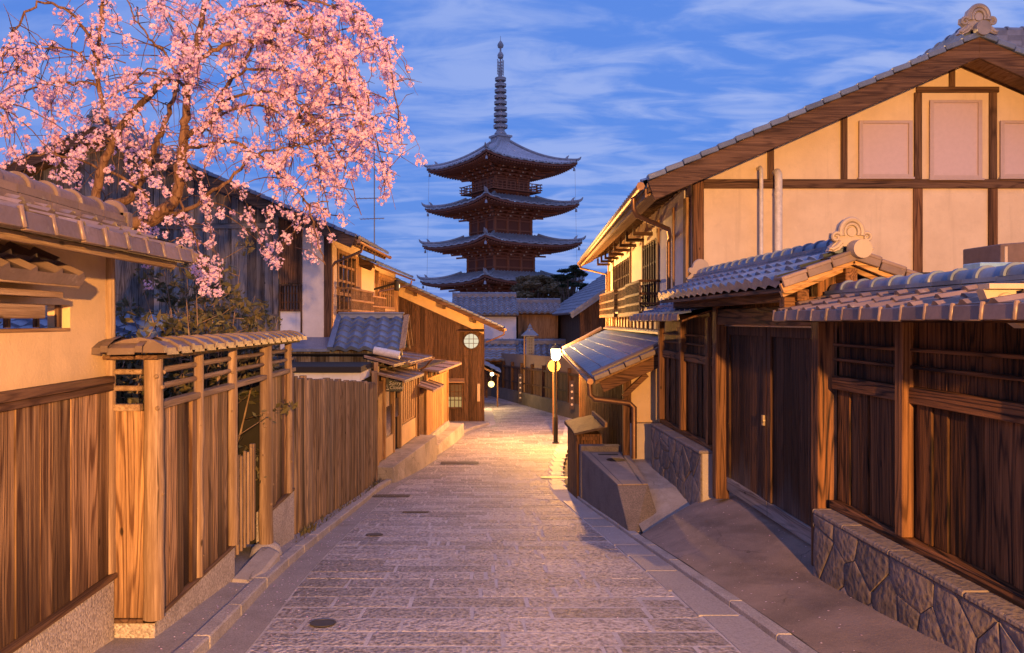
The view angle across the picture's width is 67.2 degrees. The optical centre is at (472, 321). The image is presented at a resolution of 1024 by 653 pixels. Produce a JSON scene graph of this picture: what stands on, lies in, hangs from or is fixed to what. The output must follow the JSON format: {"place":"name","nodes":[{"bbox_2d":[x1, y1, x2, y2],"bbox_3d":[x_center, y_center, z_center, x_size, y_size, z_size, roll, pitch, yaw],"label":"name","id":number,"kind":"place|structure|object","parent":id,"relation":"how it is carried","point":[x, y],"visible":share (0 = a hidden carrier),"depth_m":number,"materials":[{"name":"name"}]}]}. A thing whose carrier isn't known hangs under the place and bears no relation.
{"place":"outdoors","nodes":[
{"label":"outdoors","id":0,"kind":"place"},
{"bbox_2d":[94,421,488,652],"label":"pavement","id":1,"kind":"structure","parent":0,"point":[192,623],"depth_m":6.08,"materials":[{"name":"grey stone"}]},
{"bbox_2d":[116,307,193,410],"bbox_3d":[-3.274,1.165,7.064,1.709,2.684,1.840,0,0,0],"label":"garden shrub","id":2,"kind":"object","parent":1,"relation":"on","point":[134,399],"visible":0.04,"depth_m":6.96,"materials":[{"name":"green plant"}]},
{"bbox_2d":[116,354,259,543],"bbox_3d":[-3.225,1.475,8.320,1.350,2.450,2.040,0,0,0],"label":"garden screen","id":3,"kind":"object","parent":1,"relation":"on","point":[251,435],"visible":0.04,"depth_m":9.30,"materials":[{"name":"brown wood"}]},
{"bbox_2d":[91,330,306,637],"bbox_3d":[-2.462,1.656,7.722,0.635,3.087,4.780,0,0,0],"label":"garden fence","id":4,"kind":"object","parent":1,"relation":"on","point":[177,522],"visible":0.97,"depth_m":6.30,"materials":[{"name":"brown wood"}]},
{"bbox_2d":[235,443,254,557],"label":"wicket gate","id":5,"kind":"structure","parent":4,"relation":"attached to","point":[249,529],"depth_m":8.33,"materials":[{"name":"brown wood"}]},
{"bbox_2d":[116,234,299,441],"bbox_3d":[-3.151,0.891,8.921,2.263,3.830,2.143,0,0,0],"label":"garden shrub","id":6,"kind":"object","parent":1,"relation":"on","point":[208,317],"visible":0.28,"depth_m":8.83,"materials":[{"name":"green plant"}]},
{"bbox_2d":[185,284,284,370],"bbox_3d":[-3.356,1.243,10.913,1.810,3.527,1.827,0,0,21],"label":"garden shrub","id":7,"kind":"object","parent":1,"relation":"on","point":[268,318],"visible":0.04,"depth_m":10.70,"materials":[{"name":"green plant"}]},
{"bbox_2d":[231,548,279,582],"bbox_3d":[-2.195,2.610,7.861,0.270,0.280,1.108,0,0,0],"label":"step stone","id":8,"kind":"object","parent":1,"relation":"on","point":[262,560],"visible":0.56,"depth_m":7.80,"materials":[{"name":"stone"}]},
{"bbox_2d":[238,410,275,509],"bbox_3d":[-2.792,1.715,8.450,1.273,1.780,1.202,0,0,0],"label":"garden shrub","id":9,"kind":"object","parent":1,"relation":"on","point":[246,448],"visible":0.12,"depth_m":8.54,"materials":[{"name":"green plant"}]},
{"bbox_2d":[293,371,377,534],"bbox_3d":[-2.416,2.329,14.353,0.207,3.257,8.465,0,0,0],"label":"slat fence","id":10,"kind":"object","parent":1,"relation":"on","point":[335,443],"visible":0.86,"depth_m":12.76,"materials":[{"name":"brown wood"}]},
{"bbox_2d":[295,478,381,541],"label":"weeds","id":11,"kind":"object","parent":1,"relation":"on","point":[305,531],"visible":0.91,"depth_m":11.11,"materials":[{"name":"green plant"}]},
{"bbox_2d":[275,312,412,366],"bbox_3d":[-3.390,1.857,20.305,3.420,4.185,2.790,0,0,0],"label":"annex","id":12,"kind":"object","parent":1,"relation":"on","point":[355,336],"visible":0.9,"depth_m":19.47,"materials":[{"name":"tile"}]},
{"bbox_2d":[206,426,489,652],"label":"road margin","id":13,"kind":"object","parent":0,"point":[258,617],"visible":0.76,"depth_m":7.41,"materials":[{"name":"grey stone"}]},
{"bbox_2d":[417,359,461,435],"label":"plank shed","id":14,"kind":"structure","parent":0,"point":[434,399],"depth_m":26.57,"materials":[{"name":"wood"}]},
{"bbox_2d":[420,389,423,434],"bbox_3d":[-1.682,3.000,24.435,0.028,1.600,1.290,0,0,7],"label":"door","id":15,"kind":"structure","parent":14,"relation":"in","point":[422,390],"depth_m":24.80,"materials":[{"name":"brown wood"}]},
{"bbox_2d":[0,0,1023,301],"label":"sky","id":16,"kind":"structure","parent":0,"point":[631,89],"materials":[{"name":"blue"}]},
{"bbox_2d":[246,397,789,652],"bbox_3d":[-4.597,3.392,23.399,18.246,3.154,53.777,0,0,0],"label":"road paving","id":17,"kind":"structure","parent":0,"point":[525,568],"depth_m":7.87,"materials":[{"name":"stone"}]},
{"bbox_2d":[310,619,335,626],"bbox_3d":[-1.205,2.425,6.179,0.210,0.028,0.210,0,0,0],"label":"manhole cover","id":18,"kind":"object","parent":17,"relation":"on","point":[322,622],"visible":1,"depth_m":6.18,"materials":[{"name":"metal"}]},
{"bbox_2d":[366,533,382,535],"bbox_3d":[-1.370,2.971,10.707,0.240,0.037,0.240,0,0,0],"label":"manhole cover","id":19,"kind":"object","parent":17,"relation":"on","point":[373,534],"visible":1,"depth_m":10.69,"materials":[{"name":"metal"}]},
{"bbox_2d":[372,494,410,496],"bbox_3d":[-1.735,3.646,16.062,0.840,0.053,0.420,0,0,0],"label":"manhole cover","id":20,"kind":"object","parent":17,"relation":"on","point":[392,495],"visible":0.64,"depth_m":16.06,"materials":[{"name":"metal"}]},
{"bbox_2d":[402,511,428,512],"bbox_3d":[-0.991,3.317,13.385,0.448,0.035,0.224,0,0,0],"label":"manhole cover","id":21,"kind":"object","parent":17,"relation":"on","point":[415,511],"visible":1,"depth_m":13.33,"materials":[{"name":"metal"}]},
{"bbox_2d":[441,462,478,463],"bbox_3d":[-0.387,4.196,22.769,1.120,0.040,0.560,0,0,0],"label":"manhole cover","id":22,"kind":"object","parent":17,"relation":"on","point":[459,462],"visible":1,"depth_m":22.70,"materials":[{"name":"metal"}]},
{"bbox_2d":[158,476,892,652],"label":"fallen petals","id":23,"kind":"object","parent":17,"relation":"on","point":[437,579],"visible":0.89,"depth_m":7.49,"materials":[{"name":"pink plant"}]},
{"bbox_2d":[548,357,559,434],"bbox_3d":[3.230,2.972,30.582,0.500,3.100,0.094,0,0,0],"label":"round sign","id":24,"kind":"object","parent":17,"relation":"on","point":[551,365],"visible":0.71,"depth_m":30.57,"materials":[{"name":"yellow metal"}]},
{"bbox_2d":[540,476,567,477],"bbox_3d":[2.100,3.987,19.622,0.728,0.035,0.364,0,0,0],"label":"manhole cover","id":25,"kind":"object","parent":17,"relation":"on","point":[554,476],"visible":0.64,"depth_m":19.77,"materials":[{"name":"grey metal"}]},
{"bbox_2d":[550,343,560,443],"bbox_3d":[3.020,2.633,28.000,0.380,3.640,0.370,0,0,0],"label":"street lamp","id":26,"kind":"object","parent":17,"relation":"on","point":[555,426],"visible":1,"depth_m":27.95,"materials":[{"name":"metal"}]},
{"bbox_2d":[548,436,790,652],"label":"road border slabs","id":27,"kind":"structure","parent":17,"relation":"on","point":[742,634],"depth_m":7.48,"materials":[{"name":"grey stone"}]},
{"bbox_2d":[577,496,817,652],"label":"kerb","id":28,"kind":"structure","parent":17,"relation":"on","point":[789,641],"depth_m":6.89,"materials":[{"name":"stone"}]},
{"bbox_2d":[484,396,570,424],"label":"road","id":29,"kind":"structure","parent":0,"point":[488,415],"depth_m":37.92,"materials":[{"name":"grey stone"}]},
{"bbox_2d":[484,360,500,406],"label":"entrance canopy","id":30,"kind":"object","parent":29,"relation":"on","point":[490,367],"visible":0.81,"depth_m":43.13,"materials":[{"name":"brown wood"}]},
{"bbox_2d":[484,347,515,397],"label":"gate roof","id":31,"kind":"structure","parent":29,"relation":"on","point":[492,354],"depth_m":49.50,"materials":[{"name":"grey tile"}]},
{"bbox_2d":[521,324,538,391],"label":"garden lantern","id":32,"kind":"object","parent":29,"relation":"on","point":[529,331],"visible":0.91,"depth_m":44.28,"materials":[{"name":"brown wood"}]},
{"bbox_2d":[484,420,818,652],"bbox_3d":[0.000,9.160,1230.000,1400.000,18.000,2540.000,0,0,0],"label":"ground","id":33,"kind":"structure","parent":0,"point":[565,468],"depth_m":19.75,"materials":[{"name":"grey stone"}]},
{"bbox_2d":[0,322,174,403],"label":"garden shrub","id":34,"kind":"object","parent":33,"relation":"on","point":[130,364],"depth_m":6.87,"materials":[{"name":"green plant"}]},
{"bbox_2d":[0,314,181,406],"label":"garden roof","id":35,"kind":"structure","parent":33,"relation":"on","point":[28,323],"depth_m":8.83,"materials":[{"name":"tile"}]},
{"bbox_2d":[0,169,198,652],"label":"garden wall","id":36,"kind":"structure","parent":33,"relation":"on","point":[61,250],"depth_m":4.79,"materials":[{"name":"brown wood"}]},
{"bbox_2d":[0,108,391,359],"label":"gabled house","id":37,"kind":"structure","parent":33,"relation":"on","point":[306,297],"depth_m":21.58,"materials":[{"name":"brown wood"}]},
{"bbox_2d":[356,148,383,261],"bbox_3d":[-3.233,-3.700,24.500,1.062,3.600,0.440,0,0,0],"label":"tv aerial","id":38,"kind":"object","parent":37,"relation":"attached to","point":[374,198],"visible":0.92,"depth_m":24.48,"materials":[{"name":"grey metal"}]},
{"bbox_2d":[0,0,426,299],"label":"cherry tree","id":39,"kind":"object","parent":33,"relation":"on","point":[338,55],"visible":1,"depth_m":7.33,"materials":[{"name":"pink plant"}]},
{"bbox_2d":[273,362,371,380],"bbox_3d":[-3.705,2.450,17.875,2.490,2.900,1.950,0,0,0],"label":"lean to shed","id":40,"kind":"object","parent":33,"relation":"on","point":[356,371],"visible":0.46,"depth_m":17.00,"materials":[{"name":"white paint"}]},
{"bbox_2d":[174,422,489,652],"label":"kerb","id":41,"kind":"structure","parent":33,"relation":"on","point":[206,637],"depth_m":7.16,"materials":[{"name":"stone"}]},
{"bbox_2d":[359,255,414,311],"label":"townhouse","id":42,"kind":"structure","parent":33,"relation":"on","point":[373,276],"depth_m":29.69,"materials":[{"name":"beige paint"}]},
{"bbox_2d":[374,280,399,290],"bbox_3d":[-3.381,-0.393,29.500,1.160,2.386,0.200,0,0,0],"label":"bracket lamp","id":43,"kind":"object","parent":42,"relation":"attached to","point":[396,284],"visible":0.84,"depth_m":29.44,"materials":[{"name":"metal"}]},
{"bbox_2d":[383,281,393,306],"bbox_3d":[-3.613,-1.125,32.288,0.020,1.250,3.600,0,0,3],"label":"window glass","id":44,"kind":"structure","parent":42,"relation":"in","point":[383,281],"depth_m":32.90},
{"bbox_2d":[364,346,434,465],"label":"plank shed","id":45,"kind":"structure","parent":33,"relation":"on","point":[397,419],"depth_m":20.48,"materials":[{"name":"paint"}]},
{"bbox_2d":[379,380,382,461],"bbox_3d":[-2.332,2.500,19.185,0.055,2.000,0.610,0,0,7],"label":"door","id":46,"kind":"structure","parent":45,"relation":"in","point":[380,382],"depth_m":19.19,"materials":[{"name":"brown wood"}]},
{"bbox_2d":[386,397,398,436],"bbox_3d":[-2.166,2.540,20.439,0.060,0.880,1.600,0,0,7],"label":"shop window","id":47,"kind":"structure","parent":45,"relation":"in","point":[389,408],"depth_m":20.26,"materials":[{"name":"grey glass"}]},
{"bbox_2d":[386,379,403,391],"bbox_3d":[-2.163,1.602,19.610,0.812,0.390,0.040,0,0,0],"label":"shop sign","id":48,"kind":"object","parent":45,"relation":"attached to","point":[393,385],"visible":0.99,"depth_m":19.60,"materials":[{"name":"wood"}]},
{"bbox_2d":[378,435,436,482],"bbox_3d":[-1.880,4.260,21.259,0.920,1.480,5.300,0,0,7],"label":"entrance step","id":49,"kind":"object","parent":33,"relation":"on","point":[412,456],"visible":0.32,"depth_m":20.67,"materials":[{"name":"stone"}]},
{"bbox_2d":[394,277,506,420],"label":"brown building","id":50,"kind":"structure","parent":33,"relation":"on","point":[442,329],"depth_m":34.99,"materials":[{"name":"paint"}]},
{"bbox_2d":[449,383,462,408],"bbox_3d":[-0.825,3.400,34.940,0.750,1.140,0.080,0,0,0],"label":"lower window","id":51,"kind":"structure","parent":50,"relation":"in","point":[455,389],"depth_m":34.94,"materials":[{"name":"brown"}]},
{"bbox_2d":[463,333,478,348],"bbox_3d":[-0.070,0.910,34.954,0.740,0.740,0.052,0,0,0],"label":"round window","id":52,"kind":"structure","parent":50,"relation":"in","point":[471,340],"depth_m":34.96,"materials":[{"name":"white paper"}]},
{"bbox_2d":[437,423,463,454],"bbox_3d":[-1.143,4.510,27.345,0.850,0.980,6.300,0,0,7],"label":"entrance step","id":53,"kind":"object","parent":33,"relation":"on","point":[450,435],"visible":0.28,"depth_m":27.63,"materials":[{"name":"stone"}]},
{"bbox_2d":[452,292,518,338],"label":"white house","id":54,"kind":"structure","parent":33,"relation":"on","point":[500,308],"depth_m":54.43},
{"bbox_2d":[417,36,587,293],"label":"pagoda","id":55,"kind":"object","parent":33,"relation":"on","point":[500,247],"visible":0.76,"depth_m":83.87,"materials":[{"name":"wood"}]},
{"bbox_2d":[484,338,565,393],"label":"walled house","id":56,"kind":"structure","parent":33,"relation":"on","point":[542,347],"depth_m":52.69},
{"bbox_2d":[484,353,578,418],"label":"street fence","id":57,"kind":"object","parent":33,"relation":"on","point":[541,397],"visible":0.44,"depth_m":42.34,"materials":[{"name":"brown wood"}]},
{"bbox_2d":[488,381,493,386],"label":"paper lantern","id":58,"kind":"object","parent":57,"relation":"hanging from","point":[490,383],"visible":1,"depth_m":42.18,"materials":[{"name":"white paper"}]},
{"bbox_2d":[518,374,521,401],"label":"hanging banner","id":59,"kind":"object","parent":57,"relation":"hanging from","point":[519,387],"visible":1,"depth_m":44.45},
{"bbox_2d":[569,381,573,408],"bbox_3d":[4.648,3.467,36.055,0.240,1.350,0.030,0,0,0],"label":"hanging banner","id":60,"kind":"object","parent":57,"relation":"hanging from","point":[571,394],"visible":1,"depth_m":36.05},
{"bbox_2d":[516,298,560,338],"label":"house","id":61,"kind":"structure","parent":33,"relation":"on","point":[538,317],"depth_m":56.00,"materials":[{"name":"brown wood"}]},
{"bbox_2d":[510,274,570,302],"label":"broadleaf tree","id":62,"kind":"object","parent":33,"relation":"on","point":[549,288],"visible":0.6,"depth_m":73.66,"materials":[{"name":"green plant"}]},
{"bbox_2d":[550,265,587,300],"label":"pine tree","id":63,"kind":"object","parent":33,"relation":"on","point":[572,283],"visible":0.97,"depth_m":65.62,"materials":[{"name":"green plant"}]},
{"bbox_2d":[552,271,607,343],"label":"gable house","id":64,"kind":"structure","parent":33,"relation":"on","point":[578,313],"depth_m":47.44,"materials":[{"name":"grey tile"}]},
{"bbox_2d":[564,411,606,498],"bbox_3d":[2.393,2.935,16.430,0.665,1.830,1.742,0,0,0],"label":"wooden cabinet","id":65,"kind":"object","parent":33,"relation":"on","point":[582,430],"visible":0.54,"depth_m":16.02,"materials":[{"name":"brown wood"}]},
{"bbox_2d":[579,444,655,534],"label":"concrete block","id":66,"kind":"structure","parent":33,"relation":"on","point":[613,484],"depth_m":12.56,"materials":[{"name":"concrete"}]},
{"bbox_2d":[629,302,729,504],"bbox_3d":[3.405,1.414,12.358,1.136,3.572,3.256,0,0,0],"label":"board fence","id":67,"kind":"object","parent":33,"relation":"on","point":[681,447],"visible":0.69,"depth_m":12.01,"materials":[{"name":"wood"}]},
{"bbox_2d":[559,3,1023,458],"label":"plaster house","id":68,"kind":"structure","parent":33,"relation":"on","point":[916,164],"depth_m":13.55,"materials":[{"name":"beige paint"}]},
{"bbox_2d":[613,256,629,310],"bbox_3d":[4.647,-1.100,24.075,0.057,1.500,4.336,0,0,4],"label":"street window","id":69,"kind":"structure","parent":68,"relation":"in","point":[621,272],"depth_m":24.04,"materials":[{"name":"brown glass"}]},
{"bbox_2d":[642,240,655,306],"bbox_3d":[4.231,-1.100,18.299,0.092,1.500,2.180,0,0,4],"label":"street window","id":70,"kind":"structure","parent":68,"relation":"in","point":[648,251],"depth_m":18.27,"materials":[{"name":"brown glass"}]},
{"bbox_2d":[858,120,914,178],"bbox_3d":[7.248,-3.005,13.500,0.983,1.030,0.099,0,0,0],"label":"shutter window","id":71,"kind":"structure","parent":68,"relation":"in","point":[885,146],"depth_m":13.51,"materials":[{"name":"metal"}]},
{"bbox_2d":[929,100,984,179],"bbox_3d":[8.478,-3.175,13.500,0.963,1.410,0.099,0,0,0],"label":"shutter window","id":72,"kind":"structure","parent":68,"relation":"in","point":[955,126],"depth_m":13.51,"materials":[{"name":"metal"}]},
{"bbox_2d":[999,120,1023,178],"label":"shutter window","id":73,"kind":"structure","parent":68,"relation":"in","point":[1011,131],"depth_m":13.51,"materials":[{"name":"metal"}]},
{"bbox_2d":[772,262,1023,652],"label":"board fence","id":74,"kind":"object","parent":33,"relation":"on","point":[919,526],"visible":0.99,"depth_m":5.57,"materials":[{"name":"wood"}]},
{"bbox_2d":[837,262,1023,499],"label":"back shed","id":75,"kind":"structure","parent":33,"relation":"on","point":[975,265],"depth_m":8.38,"materials":[{"name":"brown wood"}]},
{"bbox_2d":[963,242,1023,264],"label":"utility box","id":76,"kind":"object","parent":75,"relation":"on","point":[1009,252],"visible":0.6,"depth_m":8.32,"materials":[{"name":"grey metal"}]},
{"bbox_2d":[632,459,689,540],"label":"side slab","id":77,"kind":"structure","parent":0,"point":[668,499],"depth_m":11.68,"materials":[{"name":"concrete"}]},
{"bbox_2d":[641,492,959,652],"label":"ramp","id":78,"kind":"structure","parent":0,"point":[760,564],"depth_m":7.34,"materials":[{"name":"concrete"}]},
{"bbox_2d":[658,217,918,565],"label":"roofed gate","id":79,"kind":"structure","parent":78,"relation":"on","point":[774,425],"depth_m":8.49,"materials":[{"name":"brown wood"}]},
{"bbox_2d":[726,326,767,515],"bbox_3d":[3.435,1.170,9.655,0.091,2.200,1.410,0,0,0],"label":"door leaf","id":80,"kind":"structure","parent":79,"relation":"in","point":[746,347],"depth_m":9.64,"materials":[{"name":"brown wood"}]},
{"bbox_2d":[767,327,810,544],"bbox_3d":[3.448,1.170,8.225,0.066,2.200,1.410,0,0,0],"label":"door leaf","id":81,"kind":"structure","parent":79,"relation":"in","point":[788,349],"depth_m":8.35,"materials":[{"name":"brown wood"}]}
]}

